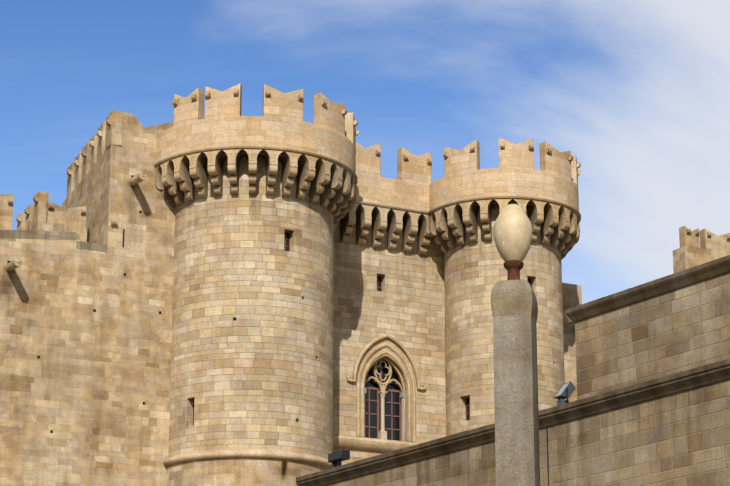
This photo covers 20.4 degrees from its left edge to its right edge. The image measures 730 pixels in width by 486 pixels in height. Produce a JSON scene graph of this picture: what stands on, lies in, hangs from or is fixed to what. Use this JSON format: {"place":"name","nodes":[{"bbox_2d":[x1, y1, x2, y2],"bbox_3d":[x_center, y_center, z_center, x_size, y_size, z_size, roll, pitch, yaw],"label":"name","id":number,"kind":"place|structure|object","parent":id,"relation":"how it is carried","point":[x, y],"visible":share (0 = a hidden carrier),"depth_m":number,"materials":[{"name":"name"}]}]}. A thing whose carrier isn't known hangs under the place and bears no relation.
{"place":"outdoors","nodes":[
{"label":"outdoors","id":0,"kind":"place"},
{"bbox_2d":[154,83,358,485],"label":"tower","id":1,"kind":"structure","parent":0,"point":[263,205],"depth_m":98.60,"materials":[{"name":"stone"}]},
{"bbox_2d":[0,0,729,303],"label":"sky","id":2,"kind":"structure","parent":0,"point":[638,91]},
{"bbox_2d":[428,137,580,435],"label":"tower","id":3,"kind":"structure","parent":0,"point":[469,199],"depth_m":106.91,"materials":[{"name":"stone"}]},
{"bbox_2d":[296,255,729,485],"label":"stone wall","id":4,"kind":"structure","parent":0,"point":[650,406],"depth_m":50.23,"materials":[{"name":"stone"}]},
{"bbox_2d":[328,450,349,467],"bbox_3d":[-0.797,6.620,61.368,0.280,0.560,0.840,10,-19,-31],"label":"floodlight","id":5,"kind":"object","parent":4,"relation":"on","point":[336,459],"depth_m":61.28,"materials":[{"name":"black metal"}]},
{"bbox_2d":[554,381,575,405],"bbox_3d":[5.164,3.922,52.267,0.481,0.662,0.437,7,-18,-24],"label":"floodlight","id":6,"kind":"object","parent":4,"relation":"on","point":[566,391],"visible":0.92,"depth_m":52.17,"materials":[{"name":"metal"}]},
{"label":"ground","id":7,"kind":"structure","parent":0,"visible":0},
{"bbox_2d":[0,110,174,485],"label":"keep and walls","id":8,"kind":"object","parent":7,"relation":"on","point":[86,285],"visible":0.98,"depth_m":97.54,"materials":[{"name":"stone"}]},
{"bbox_2d":[333,142,445,464],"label":"curtain wall","id":9,"kind":"structure","parent":7,"relation":"on","point":[389,389],"depth_m":107.43,"materials":[{"name":"stone"}]},
{"bbox_2d":[491,279,539,485],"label":"lamp post","id":10,"kind":"object","parent":7,"relation":"on","point":[514,306],"visible":1,"depth_m":21.33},
{"bbox_2d":[503,260,523,279],"bbox_3d":[1.606,0.332,21.858,0.220,0.270,0.220,-1,-16,2],"label":"lamp base","id":11,"kind":"object","parent":10,"relation":"on","point":[513,268],"visible":0.73,"depth_m":21.80,"materials":[{"name":"brown metal"}]},
{"bbox_2d":[493,204,532,261],"bbox_3d":[1.606,-0.103,21.984,0.426,0.655,0.426,-1,-16,2],"label":"lamp globe","id":12,"kind":"object","parent":11,"relation":"on","point":[512,230],"visible":0.94,"depth_m":21.82,"materials":[{"name":"beige glass"}]},
{"bbox_2d":[562,226,729,401],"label":"wall","id":13,"kind":"structure","parent":7,"relation":"on","point":[693,250],"depth_m":118.86,"materials":[{"name":"stone"}]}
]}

